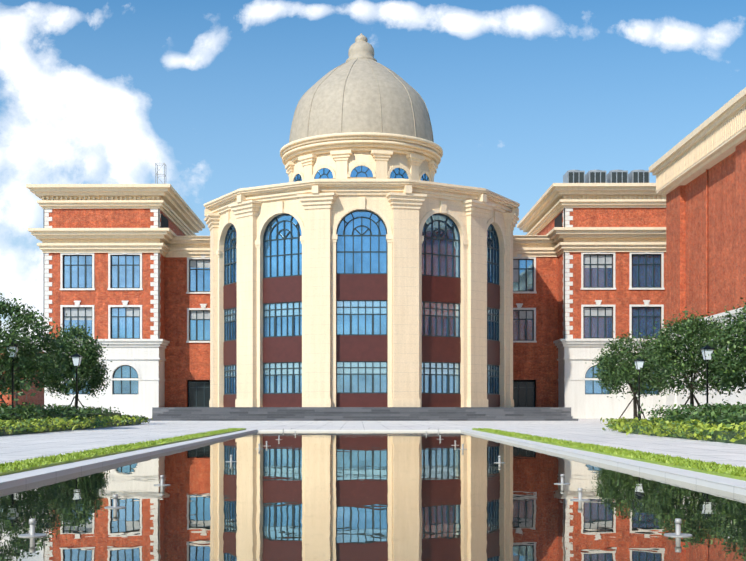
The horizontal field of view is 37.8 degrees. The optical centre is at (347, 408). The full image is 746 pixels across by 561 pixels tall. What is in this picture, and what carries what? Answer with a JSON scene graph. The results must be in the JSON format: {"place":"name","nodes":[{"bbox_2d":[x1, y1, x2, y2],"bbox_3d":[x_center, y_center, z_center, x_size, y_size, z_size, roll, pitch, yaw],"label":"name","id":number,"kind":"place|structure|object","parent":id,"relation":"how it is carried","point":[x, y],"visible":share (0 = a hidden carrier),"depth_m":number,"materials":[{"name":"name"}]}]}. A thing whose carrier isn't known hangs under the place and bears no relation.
{"place":"outdoors","nodes":[
{"label":"outdoors","id":0,"kind":"place"},
{"bbox_2d":[0,350,43,408],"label":"distant brick block","id":1,"kind":"structure","parent":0,"point":[37,398],"depth_m":132.29,"materials":[{"name":"red brick"}]},
{"bbox_2d":[0,419,745,488],"bbox_3d":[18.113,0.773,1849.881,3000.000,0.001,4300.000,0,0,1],"label":"pavement","id":2,"kind":"structure","parent":0,"point":[20,447],"depth_m":31.18,"materials":[{"name":"grey concrete"}]},
{"bbox_2d":[6,339,20,414],"bbox_3d":[-11.461,-0.797,37.283,0.420,3.140,0.420,0,0,1],"label":"lamp post","id":3,"kind":"object","parent":2,"relation":"on","point":[15,346],"visible":0.5,"depth_m":37.25,"materials":[{"name":"metal"}]},
{"bbox_2d":[0,363,40,406],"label":"distant treeline","id":4,"kind":"object","parent":2,"relation":"on","point":[21,393],"visible":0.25,"depth_m":99.33,"materials":[{"name":"green plant"}]},
{"bbox_2d":[0,292,75,399],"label":"tree","id":5,"kind":"object","parent":2,"relation":"on","point":[39,364],"depth_m":38.63,"materials":[{"name":"green plant"}]},
{"bbox_2d":[0,402,149,435],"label":"shrub bed","id":6,"kind":"object","parent":2,"relation":"on","point":[29,419],"visible":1,"depth_m":39.07,"materials":[{"name":"green plant"}]},
{"bbox_2d":[38,313,113,406],"bbox_3d":[-12.840,-1.836,51.151,3.646,5.226,3.762,0,0,1],"label":"tree","id":7,"kind":"object","parent":2,"relation":"on","point":[87,349],"depth_m":50.52,"materials":[{"name":"green plant"}]},
{"bbox_2d":[70,352,82,413],"bbox_3d":[-11.330,-0.817,45.582,0.420,3.180,0.420,0,0,1],"label":"lamp post","id":8,"kind":"object","parent":2,"relation":"on","point":[76,359],"visible":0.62,"depth_m":45.54,"materials":[{"name":"metal"}]},
{"bbox_2d":[70,396,85,409],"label":"tree support stakes","id":9,"kind":"object","parent":2,"relation":"on","point":[75,401],"visible":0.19,"depth_m":51.13,"materials":[{"name":"wood"}]},
{"bbox_2d":[26,33,665,418],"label":"building","id":10,"kind":"structure","parent":2,"relation":"on","point":[361,259],"depth_m":77.69,"materials":[{"name":"beige stone"}]},
{"bbox_2d":[155,163,165,183],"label":"rooftop antenna","id":11,"kind":"object","parent":10,"relation":"on","point":[157,174],"visible":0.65,"depth_m":88.10,"materials":[{"name":"grey metal"}]},
{"bbox_2d":[563,170,649,182],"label":"rooftop hvac units","id":12,"kind":"object","parent":10,"relation":"on","point":[611,176],"visible":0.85,"depth_m":86.04,"materials":[{"name":"grey metal"}]},
{"bbox_2d":[147,409,577,420],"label":"entrance steps","id":13,"kind":"structure","parent":2,"relation":"on","point":[362,415],"depth_m":68.74,"materials":[{"name":"grey stone"}]},
{"bbox_2d":[0,428,745,480],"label":"grass strips","id":14,"kind":"object","parent":2,"relation":"on","point":[679,462],"depth_m":16.60,"materials":[{"name":"green plant"}]},
{"bbox_2d":[0,429,745,495],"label":"pool edge","id":15,"kind":"object","parent":2,"relation":"in","point":[668,470],"visible":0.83,"depth_m":15.65,"materials":[{"name":"white stone"}]},
{"bbox_2d":[18,519,45,536],"bbox_3d":[-2.064,1.048,7.135,0.180,0.650,0.180,0,0,1],"label":"fountain nozzle","id":16,"kind":"object","parent":15,"relation":"on","point":[32,523],"visible":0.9,"depth_m":7.12,"materials":[{"name":"metal"}]},
{"bbox_2d":[104,494,125,508],"bbox_3d":[-1.952,1.048,9.155,0.180,0.650,0.180,0,0,1],"label":"fountain nozzle","id":17,"kind":"object","parent":15,"relation":"on","point":[115,497],"visible":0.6,"depth_m":9.14,"materials":[{"name":"metal"}]},
{"bbox_2d":[154,475,169,485],"bbox_3d":[-2.014,1.048,11.825,0.180,0.650,0.180,0,0,1],"label":"fountain nozzle","id":18,"kind":"object","parent":15,"relation":"on","point":[161,480],"visible":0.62,"depth_m":11.81,"materials":[{"name":"metal"}]},
{"bbox_2d":[0,431,745,560],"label":"pool water","id":19,"kind":"structure","parent":15,"relation":"in","point":[361,496],"depth_m":9.17,"materials":[{"name":"clear liquid"}]},
{"bbox_2d":[554,474,569,484],"bbox_3d":[2.365,1.048,12.018,0.180,0.650,0.180,0,0,1],"label":"fountain nozzle","id":20,"kind":"object","parent":15,"relation":"on","point":[562,479],"visible":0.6,"depth_m":12.01,"materials":[{"name":"metal"}]},
{"bbox_2d":[570,488,589,500],"bbox_3d":[2.108,1.048,9.888,0.180,0.650,0.180,0,0,1],"label":"fountain nozzle","id":21,"kind":"object","parent":15,"relation":"on","point":[580,490],"visible":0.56,"depth_m":9.88,"materials":[{"name":"metal"}]},
{"bbox_2d":[664,518,691,536],"bbox_3d":[2.168,1.048,7.154,0.180,0.650,0.180,0,0,1],"label":"fountain nozzle","id":22,"kind":"object","parent":15,"relation":"on","point":[678,522],"visible":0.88,"depth_m":7.14,"materials":[{"name":"metal"}]},
{"bbox_2d":[619,396,644,419],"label":"tree support stakes","id":23,"kind":"object","parent":2,"relation":"on","point":[629,404],"visible":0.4,"depth_m":50.85,"materials":[{"name":"wood"}]},
{"bbox_2d":[591,330,675,418],"bbox_3d":[13.389,-1.510,50.890,4.454,4.571,4.297,0,0,1],"label":"tree","id":24,"kind":"object","parent":2,"relation":"on","point":[609,374],"depth_m":50.19,"materials":[{"name":"green plant"}]},
{"bbox_2d":[634,356,644,420],"bbox_3d":[12.793,-0.782,47.849,0.420,3.110,0.420,0,0,1],"label":"lamp post","id":25,"kind":"object","parent":2,"relation":"on","point":[639,363],"visible":0.75,"depth_m":47.80,"materials":[{"name":"metal"}]},
{"bbox_2d":[600,400,745,444],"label":"shrub bed","id":26,"kind":"object","parent":2,"relation":"on","point":[722,423],"visible":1,"depth_m":29.45,"materials":[{"name":"green plant"}]},
{"bbox_2d":[630,307,739,406],"bbox_3d":[13.827,-1.651,43.936,4.555,4.856,4.489,0,0,1],"label":"tree","id":27,"kind":"object","parent":2,"relation":"on","point":[663,343],"depth_m":43.17,"materials":[{"name":"green plant"}]},
{"bbox_2d":[682,395,700,409],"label":"tree support stakes","id":28,"kind":"object","parent":2,"relation":"on","point":[696,400],"visible":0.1,"depth_m":43.88,"materials":[{"name":"wood"}]},
{"bbox_2d":[700,342,714,403],"bbox_3d":[13.011,-0.807,39.447,0.420,3.160,0.420,0,0,1],"label":"lamp post","id":29,"kind":"object","parent":2,"relation":"on","point":[704,351],"visible":0.58,"depth_m":39.40,"materials":[{"name":"metal"}]},
{"bbox_2d":[705,297,745,396],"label":"tree","id":30,"kind":"object","parent":2,"relation":"on","point":[735,373],"depth_m":35.84,"materials":[{"name":"green plant"}]},
{"bbox_2d":[0,0,745,348],"label":"sky","id":31,"kind":"structure","parent":0,"point":[518,96],"materials":[{"name":"blue"}]},
{"bbox_2d":[649,87,745,413],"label":"hall building","id":32,"kind":"structure","parent":0,"point":[699,171],"depth_m":66.62,"materials":[{"name":"red brick"}]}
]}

